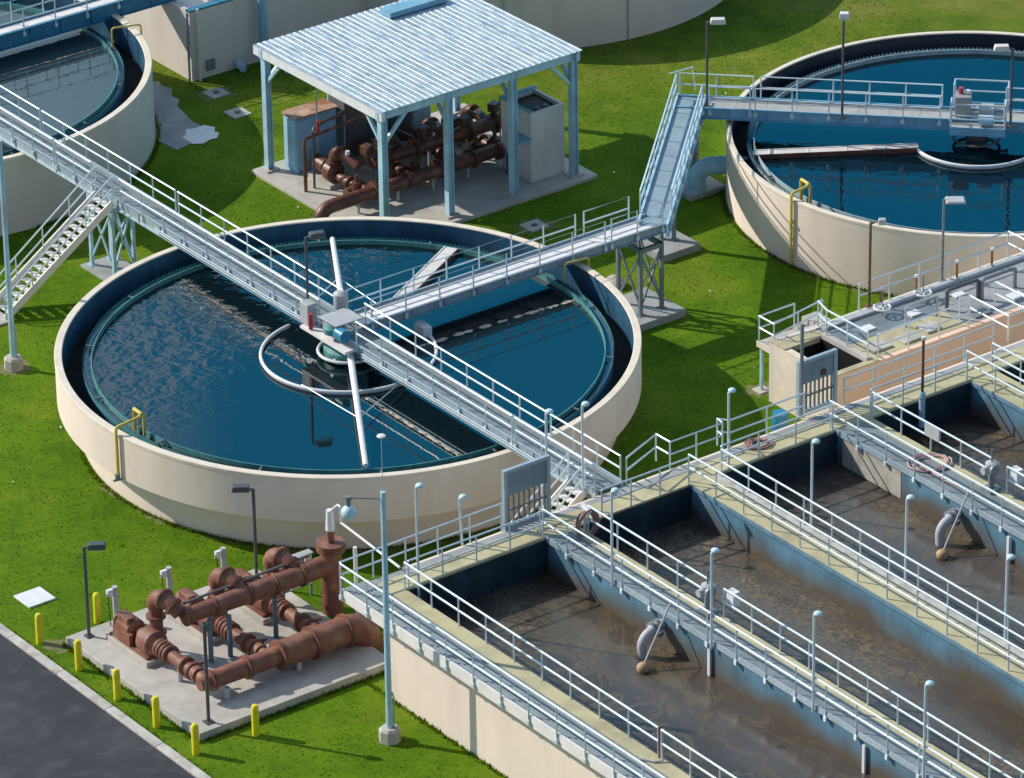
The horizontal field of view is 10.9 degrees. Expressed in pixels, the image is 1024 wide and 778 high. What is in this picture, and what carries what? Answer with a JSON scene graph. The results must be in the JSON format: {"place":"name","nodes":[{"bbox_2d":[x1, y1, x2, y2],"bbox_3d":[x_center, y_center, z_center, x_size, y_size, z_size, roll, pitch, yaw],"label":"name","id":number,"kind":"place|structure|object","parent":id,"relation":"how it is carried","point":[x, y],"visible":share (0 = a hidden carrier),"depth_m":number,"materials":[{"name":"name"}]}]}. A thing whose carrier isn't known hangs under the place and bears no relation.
{"place":"outdoors","nodes":[
{"label":"outdoors","id":0,"kind":"place"},
{"bbox_2d":[0,634,195,777],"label":"road","id":1,"kind":"structure","parent":0,"point":[52,725],"depth_m":173.20,"materials":[{"name":"asphalt"}]},
{"bbox_2d":[0,623,211,777],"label":"kerb","id":2,"kind":"structure","parent":1,"relation":"on","point":[107,706],"depth_m":174.82,"materials":[{"name":"concrete"}]},
{"bbox_2d":[0,0,1023,777],"bbox_3d":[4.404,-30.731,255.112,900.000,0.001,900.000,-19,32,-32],"label":"lawn","id":3,"kind":"structure","parent":0,"point":[312,730],"depth_m":200.26,"materials":[{"name":"green plant"}]},
{"bbox_2d":[0,360,31,377],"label":"soil","id":4,"kind":"structure","parent":3,"relation":"on","point":[26,365],"depth_m":196.76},
{"bbox_2d":[0,140,22,372],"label":"tall mast","id":5,"kind":"object","parent":4,"relation":"on","point":[13,360],"visible":1,"depth_m":195.41,"materials":[{"name":"metal"}]},
{"bbox_2d":[14,586,55,608],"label":"hatch slab","id":6,"kind":"structure","parent":3,"relation":"on","point":[35,597],"depth_m":181.32,"materials":[{"name":"white paint"}]},
{"bbox_2d":[0,166,114,319],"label":"stair flight","id":7,"kind":"object","parent":3,"relation":"on","point":[60,259],"visible":0.95,"depth_m":201.27,"materials":[{"name":"metal"}]},
{"bbox_2d":[0,0,154,235],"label":"clarifier tank","id":8,"kind":"object","parent":3,"relation":"on","point":[121,124],"visible":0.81,"depth_m":210.19,"materials":[{"name":"paint"}]},
{"bbox_2d":[0,6,119,151],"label":"water","id":9,"kind":"structure","parent":8,"relation":"in","point":[71,90],"depth_m":214.11,"materials":[{"name":"liquid"}]},
{"bbox_2d":[0,0,176,51],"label":"walkway bridge","id":10,"kind":"structure","parent":8,"relation":"on","point":[48,24],"depth_m":217.20,"materials":[{"name":"blue metal"}]},
{"bbox_2d":[81,192,136,280],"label":"walkway support","id":11,"kind":"object","parent":3,"relation":"on","point":[108,266],"visible":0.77,"depth_m":203.46,"materials":[{"name":"grey metal"}]},
{"bbox_2d":[153,81,200,149],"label":"concrete apron","id":12,"kind":"object","parent":3,"relation":"on","point":[175,121],"visible":0.8,"depth_m":216.73,"materials":[{"name":"concrete"}]},
{"bbox_2d":[183,125,218,143],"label":"bright slab","id":13,"kind":"structure","parent":3,"relation":"on","point":[202,134],"depth_m":215.32,"materials":[{"name":"white paint"}]},
{"bbox_2d":[66,569,384,740],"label":"concrete pad","id":14,"kind":"object","parent":3,"relation":"on","point":[183,702],"visible":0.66,"depth_m":176.00,"materials":[{"name":"concrete"}]},
{"bbox_2d":[82,541,105,638],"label":"lamp post","id":15,"kind":"object","parent":14,"relation":"on","point":[96,545],"visible":1,"depth_m":177.20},
{"bbox_2d":[106,610,167,667],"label":"pump","id":16,"kind":"object","parent":14,"relation":"on","point":[133,636],"visible":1,"depth_m":177.12,"materials":[{"name":"metal"}]},
{"bbox_2d":[168,587,227,644],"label":"pump","id":17,"kind":"object","parent":14,"relation":"on","point":[184,594],"visible":0.47,"depth_m":178.44,"materials":[{"name":"metal"}]},
{"bbox_2d":[200,620,214,724],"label":"pad post","id":18,"kind":"object","parent":14,"relation":"on","point":[204,627],"visible":1,"depth_m":172.34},
{"bbox_2d":[232,483,261,578],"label":"lamp post","id":19,"kind":"object","parent":14,"relation":"on","point":[242,488],"visible":0.88,"depth_m":180.55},
{"bbox_2d":[235,568,282,624],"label":"pump","id":20,"kind":"object","parent":14,"relation":"on","point":[260,612],"visible":0.39,"depth_m":179.09,"materials":[{"name":"metal"}]},
{"bbox_2d":[146,504,400,698],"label":"pipe manifold","id":21,"kind":"object","parent":14,"relation":"on","point":[313,639],"visible":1,"depth_m":176.68,"materials":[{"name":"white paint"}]},
{"bbox_2d":[124,0,364,82],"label":"block building","id":22,"kind":"structure","parent":3,"relation":"on","point":[193,40],"depth_m":220.74,"materials":[{"name":"beige"}]},
{"bbox_2d":[257,0,267,42],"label":"blue downpipe","id":23,"kind":"object","parent":22,"relation":"attached to","point":[262,20],"visible":0.55,"depth_m":220.54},
{"bbox_2d":[99,484,536,553],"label":"soil","id":24,"kind":"structure","parent":3,"relation":"on","point":[156,521],"depth_m":185.03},
{"bbox_2d":[54,216,641,548],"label":"clarifier tank","id":25,"kind":"object","parent":24,"relation":"on","point":[197,494],"visible":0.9,"depth_m":186.01,"materials":[{"name":"beige paint"}]},
{"bbox_2d":[113,407,145,481],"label":"rim pipe","id":26,"kind":"object","parent":25,"relation":"attached to","point":[135,410],"visible":1,"depth_m":185.59,"materials":[{"name":"yellow metal"}]},
{"bbox_2d":[0,85,622,498],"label":"walkway bridge","id":27,"kind":"structure","parent":25,"relation":"on","point":[454,397],"depth_m":193.55,"materials":[{"name":"metal"}]},
{"bbox_2d":[304,230,325,298],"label":"lamp post","id":28,"kind":"object","parent":27,"relation":"on","point":[316,234],"visible":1,"depth_m":190.85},
{"bbox_2d":[300,289,362,354],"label":"drive platform","id":29,"kind":"structure","parent":27,"relation":"on","point":[334,333],"depth_m":190.94,"materials":[{"name":"grey metal"}]},
{"bbox_2d":[87,245,609,472],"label":"water","id":30,"kind":"structure","parent":25,"relation":"in","point":[176,361],"depth_m":190.83,"materials":[{"name":"liquid"}]},
{"bbox_2d":[419,299,573,345],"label":"scum line","id":31,"kind":"object","parent":30,"relation":"on","point":[489,325],"visible":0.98,"depth_m":193.74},
{"bbox_2d":[259,237,437,467],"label":"clarifier drive","id":32,"kind":"structure","parent":25,"relation":"in","point":[422,328],"depth_m":190.16,"materials":[{"name":"white metal"}]},
{"bbox_2d":[346,196,665,330],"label":"walkway bridge","id":33,"kind":"structure","parent":32,"relation":"on","point":[456,289],"depth_m":195.23,"materials":[{"name":"metal"}]},
{"bbox_2d":[393,246,458,296],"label":"scum trough","id":34,"kind":"object","parent":25,"relation":"attached to","point":[438,265],"visible":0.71,"depth_m":197.50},
{"bbox_2d":[341,433,400,745],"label":"tall mast","id":35,"kind":"object","parent":3,"relation":"on","point":[389,732],"visible":1,"depth_m":170.63,"materials":[{"name":"metal"}]},
{"bbox_2d":[251,0,597,223],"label":"open shelter","id":36,"kind":"object","parent":3,"relation":"on","point":[381,65],"visible":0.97,"depth_m":209.06,"materials":[{"name":"metal"}]},
{"bbox_2d":[280,98,337,173],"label":"electrical cabinet","id":37,"kind":"object","parent":36,"relation":"on","point":[299,122],"visible":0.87,"depth_m":211.27,"materials":[{"name":"blue metal"}]},
{"bbox_2d":[307,153,344,189],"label":"pump","id":38,"kind":"object","parent":36,"relation":"on","point":[324,173],"visible":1,"depth_m":210.36,"materials":[{"name":"metal"}]},
{"bbox_2d":[302,109,365,191],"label":"pipe loop","id":39,"kind":"object","parent":36,"relation":"on","point":[318,132],"visible":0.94,"depth_m":209.59,"materials":[{"name":"red paint"}]},
{"bbox_2d":[328,94,411,155],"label":"electrical cabinet","id":40,"kind":"object","parent":36,"relation":"on","point":[356,131],"visible":0.15,"depth_m":212.36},
{"bbox_2d":[313,87,503,217],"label":"pipe manifold","id":41,"kind":"object","parent":36,"relation":"on","point":[482,148],"visible":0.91,"depth_m":210.12,"materials":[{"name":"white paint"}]},
{"bbox_2d":[400,125,434,160],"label":"pump","id":42,"kind":"object","parent":36,"relation":"on","point":[410,129],"visible":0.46,"depth_m":212.94,"materials":[{"name":"metal"}]},
{"bbox_2d":[500,85,564,181],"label":"equipment housing","id":43,"kind":"object","parent":36,"relation":"on","point":[541,142],"visible":0.85,"depth_m":210.35,"materials":[{"name":"metal"}]},
{"bbox_2d":[365,0,722,47],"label":"round tank","id":44,"kind":"object","parent":3,"relation":"on","point":[581,23],"visible":0.48,"depth_m":222.64,"materials":[{"name":"paint"}]},
{"bbox_2d":[616,236,685,331],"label":"walkway support","id":45,"kind":"object","parent":3,"relation":"on","point":[652,309],"visible":0.77,"depth_m":199.41,"materials":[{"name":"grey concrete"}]},
{"bbox_2d":[633,215,700,262],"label":"walkway support","id":46,"kind":"object","parent":3,"relation":"on","point":[677,244],"visible":0.53,"depth_m":204.87,"materials":[{"name":"grey concrete"}]},
{"bbox_2d":[638,66,705,236],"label":"walkway bridge","id":47,"kind":"structure","parent":46,"relation":"on","point":[672,162],"depth_m":203.92,"materials":[{"name":"grey metal"}]},
{"bbox_2d":[342,339,1023,777],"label":"aeration basin","id":48,"kind":"object","parent":3,"relation":"on","point":[478,721],"visible":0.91,"depth_m":174.56,"materials":[{"name":"beige paint"}]},
{"bbox_2d":[415,483,423,597],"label":"walkway lamp","id":49,"kind":"object","parent":48,"relation":"on","point":[419,485],"visible":0.96,"depth_m":173.59,"materials":[{"name":"metal"}]},
{"bbox_2d":[339,503,502,580],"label":"guard railing","id":50,"kind":"object","parent":48,"relation":"on","point":[421,532],"visible":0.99,"depth_m":175.86,"materials":[{"name":"metal"}]},
{"bbox_2d":[407,511,543,588],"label":"guard railing","id":51,"kind":"object","parent":48,"relation":"on","point":[476,547],"visible":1,"depth_m":175.56,"materials":[{"name":"metal"}]},
{"bbox_2d":[339,563,665,777],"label":"guard railing","id":52,"kind":"object","parent":48,"relation":"on","point":[500,704],"visible":1,"depth_m":167.95,"materials":[{"name":"metal"}]},
{"bbox_2d":[501,454,550,529],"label":"louvred gate","id":53,"kind":"structure","parent":48,"relation":"on","point":[523,477],"depth_m":177.80,"materials":[{"name":"metal"}]},
{"bbox_2d":[403,561,657,755],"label":"guard railing","id":54,"kind":"object","parent":48,"relation":"on","point":[530,657],"visible":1,"depth_m":169.02,"materials":[{"name":"metal"}]},
{"bbox_2d":[510,452,586,521],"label":"stair flight","id":55,"kind":"object","parent":48,"relation":"on","point":[560,491],"visible":0.27,"depth_m":180.52,"materials":[{"name":"metal"}]},
{"bbox_2d":[580,502,591,531],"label":"hose hanger","id":56,"kind":"object","parent":48,"relation":"on","point":[583,505],"visible":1,"depth_m":177.27,"materials":[{"name":"metal"}]},
{"bbox_2d":[575,509,599,536],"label":"hose","id":57,"kind":"object","parent":56,"relation":"hanging from","point":[595,518],"visible":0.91,"depth_m":177.38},
{"bbox_2d":[601,457,689,516],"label":"guard railing","id":58,"kind":"object","parent":48,"relation":"on","point":[645,486],"visible":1,"depth_m":179.23,"materials":[{"name":"metal"}]},
{"bbox_2d":[587,505,706,588],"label":"guard railing","id":59,"kind":"object","parent":48,"relation":"on","point":[645,553],"visible":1,"depth_m":175.04,"materials":[{"name":"metal"}]},
{"bbox_2d":[637,618,664,658],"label":"swing pipe","id":60,"kind":"object","parent":48,"relation":"attached to","point":[649,631],"visible":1,"depth_m":172.62,"materials":[{"name":"grey metal"}]},
{"bbox_2d":[440,571,873,777],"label":"water","id":61,"kind":"structure","parent":48,"relation":"in","point":[728,728],"depth_m":171.12,"materials":[{"name":"liquid"}]},
{"bbox_2d":[660,729,736,777],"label":"guard railing","id":62,"kind":"object","parent":48,"relation":"on","point":[696,752],"visible":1,"depth_m":163.20,"materials":[{"name":"metal"}]},
{"bbox_2d":[695,569,718,617],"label":"valve actuator","id":63,"kind":"object","parent":48,"relation":"on","point":[704,590],"visible":0.77,"depth_m":172.15,"materials":[{"name":"grey metal"}]},
{"bbox_2d":[625,392,804,484],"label":"guard railing","id":64,"kind":"object","parent":48,"relation":"on","point":[695,433],"visible":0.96,"depth_m":182.26,"materials":[{"name":"metal"}]},
{"bbox_2d":[710,547,719,648],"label":"walkway lamp","id":65,"kind":"object","parent":48,"relation":"on","point":[714,550],"visible":1,"depth_m":170.08,"materials":[{"name":"metal"}]},
{"bbox_2d":[539,506,978,777],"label":"guard railing","id":66,"kind":"object","parent":48,"relation":"on","point":[736,663],"visible":1,"depth_m":169.14,"materials":[{"name":"metal"}]},
{"bbox_2d":[720,404,833,471],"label":"guard railing","id":67,"kind":"object","parent":48,"relation":"on","point":[774,426],"visible":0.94,"depth_m":182.26,"materials":[{"name":"metal"}]},
{"bbox_2d":[799,323,803,417],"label":"grey post","id":68,"kind":"object","parent":48,"relation":"on","point":[801,363],"visible":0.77,"depth_m":183.91,"materials":[{"name":"metal"}]},
{"bbox_2d":[796,348,837,415],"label":"louvred gate","id":69,"kind":"structure","parent":68,"relation":"attached to","point":[814,365],"depth_m":184.96,"materials":[{"name":"metal"}]},
{"bbox_2d":[812,610,822,712],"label":"walkway lamp","id":70,"kind":"object","parent":48,"relation":"on","point":[818,613],"visible":1,"depth_m":166.43,"materials":[{"name":"metal"}]},
{"bbox_2d":[613,517,1023,777],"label":"water","id":71,"kind":"structure","parent":48,"relation":"in","point":[967,709],"depth_m":173.24,"materials":[{"name":"liquid"}]},
{"bbox_2d":[688,454,1023,670],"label":"guard railing","id":72,"kind":"object","parent":48,"relation":"on","point":[859,567],"visible":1,"depth_m":174.07,"materials":[{"name":"metal"}]},
{"bbox_2d":[721,448,1023,644],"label":"guard railing","id":73,"kind":"object","parent":48,"relation":"on","point":[878,553],"visible":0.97,"depth_m":175.03,"materials":[{"name":"metal"}]},
{"bbox_2d":[723,588,1023,777],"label":"guard railing","id":74,"kind":"object","parent":48,"relation":"on","point":[873,693],"visible":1,"depth_m":166.91,"materials":[{"name":"metal"}]},
{"bbox_2d":[754,463,1023,652],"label":"water","id":75,"kind":"structure","parent":48,"relation":"in","point":[968,564],"depth_m":179.38,"materials":[{"name":"liquid"}]},
{"bbox_2d":[843,323,994,404],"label":"guard railing","id":76,"kind":"object","parent":48,"relation":"on","point":[913,365],"visible":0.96,"depth_m":187.04,"materials":[{"name":"metal"}]},
{"bbox_2d":[870,353,967,415],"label":"guard railing","id":77,"kind":"object","parent":48,"relation":"on","point":[925,381],"visible":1,"depth_m":185.70,"materials":[{"name":"metal"}]},
{"bbox_2d":[918,336,925,427],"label":"level probe","id":78,"kind":"object","parent":48,"relation":"on","point":[921,423],"visible":1,"depth_m":185.44,"materials":[{"name":"grey paint"}]},
{"bbox_2d":[829,400,1023,531],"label":"guard railing","id":79,"kind":"object","parent":48,"relation":"on","point":[942,496],"visible":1,"depth_m":180.23,"materials":[{"name":"metal"}]},
{"bbox_2d":[922,680,933,777],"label":"walkway lamp","id":80,"kind":"object","parent":48,"relation":"on","point":[929,683],"visible":1,"depth_m":162.60,"materials":[{"name":"metal"}]},
{"bbox_2d":[907,452,952,471],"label":"hose","id":81,"kind":"object","parent":48,"relation":"on","point":[939,468],"visible":0.94,"depth_m":181.61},
{"bbox_2d":[871,391,990,467],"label":"guard railing","id":82,"kind":"object","parent":48,"relation":"on","point":[930,424],"visible":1,"depth_m":182.36,"materials":[{"name":"metal"}]},
{"bbox_2d":[935,508,961,546],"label":"swing pipe","id":83,"kind":"object","parent":48,"relation":"attached to","point":[949,518],"visible":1,"depth_m":179.07,"materials":[{"name":"grey metal"}]},
{"bbox_2d":[907,413,1023,501],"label":"water","id":84,"kind":"structure","parent":48,"relation":"in","point":[979,434],"depth_m":185.60,"materials":[{"name":"liquid"}]},
{"bbox_2d":[980,448,1001,494],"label":"valve actuator","id":85,"kind":"object","parent":48,"relation":"on","point":[991,468],"visible":0.97,"depth_m":179.39,"materials":[{"name":"grey metal"}]},
{"bbox_2d":[965,350,1023,407],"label":"guard railing","id":86,"kind":"object","parent":48,"relation":"on","point":[996,367],"visible":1,"depth_m":186.03,"materials":[{"name":"metal"}]},
{"bbox_2d":[681,137,725,201],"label":"walkway support","id":87,"kind":"object","parent":3,"relation":"on","point":[713,186],"visible":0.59,"depth_m":209.62,"materials":[{"name":"grey concrete"}]},
{"bbox_2d":[675,72,1023,133],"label":"walkway bridge","id":88,"kind":"structure","parent":87,"relation":"on","point":[828,112],"depth_m":208.36,"materials":[{"name":"grey metal"}]},
{"bbox_2d":[703,17,725,106],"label":"lamp post","id":89,"kind":"object","parent":88,"relation":"on","point":[717,21],"visible":1,"depth_m":207.61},
{"bbox_2d":[837,11,849,119],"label":"lamp post","id":90,"kind":"object","parent":88,"relation":"on","point":[844,15],"visible":1,"depth_m":206.74,"materials":[{"name":"metal"}]},
{"bbox_2d":[949,78,1009,137],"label":"drive platform","id":91,"kind":"structure","parent":88,"relation":"on","point":[963,104],"depth_m":207.12,"materials":[{"name":"grey metal"}]},
{"bbox_2d":[994,44,1014,127],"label":"lamp post","id":92,"kind":"object","parent":88,"relation":"on","point":[1002,48],"visible":1,"depth_m":205.72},
{"bbox_2d":[743,382,768,398],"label":"soil","id":93,"kind":"structure","parent":3,"relation":"on","point":[749,391],"depth_m":194.38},
{"bbox_2d":[752,299,830,394],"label":"end landing","id":94,"kind":"object","parent":93,"relation":"on","point":[809,320],"visible":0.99,"depth_m":193.76,"materials":[{"name":"metal"}]},
{"bbox_2d":[726,31,1023,294],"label":"clarifier tank","id":95,"kind":"object","parent":3,"relation":"on","point":[828,242],"visible":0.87,"depth_m":203.43,"materials":[{"name":"beige paint"}]},
{"bbox_2d":[687,155,747,197],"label":"pipe bend","id":96,"kind":"object","parent":95,"relation":"attached to","point":[701,170],"visible":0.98,"depth_m":208.82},
{"bbox_2d":[788,178,811,264],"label":"rim pipe","id":97,"kind":"object","parent":95,"relation":"attached to","point":[800,191],"visible":1,"depth_m":202.99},
{"bbox_2d":[754,143,918,159],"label":"scum trough","id":98,"kind":"object","parent":95,"relation":"attached to","point":[838,151],"visible":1,"depth_m":207.44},
{"bbox_2d":[751,54,1023,232],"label":"water","id":99,"kind":"structure","parent":95,"relation":"in","point":[913,190],"depth_m":207.02,"materials":[{"name":"liquid"}]},
{"bbox_2d":[917,135,1023,168],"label":"clarifier drive","id":100,"kind":"structure","parent":95,"relation":"in","point":[975,142],"depth_m":207.05,"materials":[{"name":"white paint"}]},
{"bbox_2d":[769,252,1023,419],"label":"concrete gallery","id":101,"kind":"object","parent":3,"relation":"on","point":[784,354],"visible":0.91,"depth_m":193.24,"materials":[{"name":"paint"}]},
{"bbox_2d":[817,300,868,357],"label":"guard railing","id":102,"kind":"object","parent":101,"relation":"on","point":[840,317],"visible":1,"depth_m":191.83,"materials":[{"name":"metal"}]},
{"bbox_2d":[864,218,886,307],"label":"lamp post","id":103,"kind":"object","parent":101,"relation":"on","point":[881,221],"visible":1,"depth_m":194.05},
{"bbox_2d":[877,300,969,358],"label":"guard railing","id":104,"kind":"object","parent":101,"relation":"on","point":[938,323],"visible":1,"depth_m":191.92,"materials":[{"name":"metal"}]},
{"bbox_2d":[858,231,1023,309],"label":"guard railing","id":105,"kind":"object","parent":101,"relation":"on","point":[948,264],"visible":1,"depth_m":196.50,"materials":[{"name":"metal"}]},
{"bbox_2d":[937,196,965,281],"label":"lamp post","id":106,"kind":"object","parent":101,"relation":"on","point":[954,199],"visible":1,"depth_m":195.63,"materials":[{"name":"grey metal"}]},
{"bbox_2d":[958,295,1023,341],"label":"guard railing","id":107,"kind":"object","parent":101,"relation":"on","point":[1007,326],"visible":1,"depth_m":192.37,"materials":[{"name":"metal"}]},
{"bbox_2d":[980,267,1016,299],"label":"pipe","id":108,"kind":"object","parent":101,"relation":"on","point":[996,274],"visible":0.99,"depth_m":195.39,"materials":[{"name":"grey metal"}]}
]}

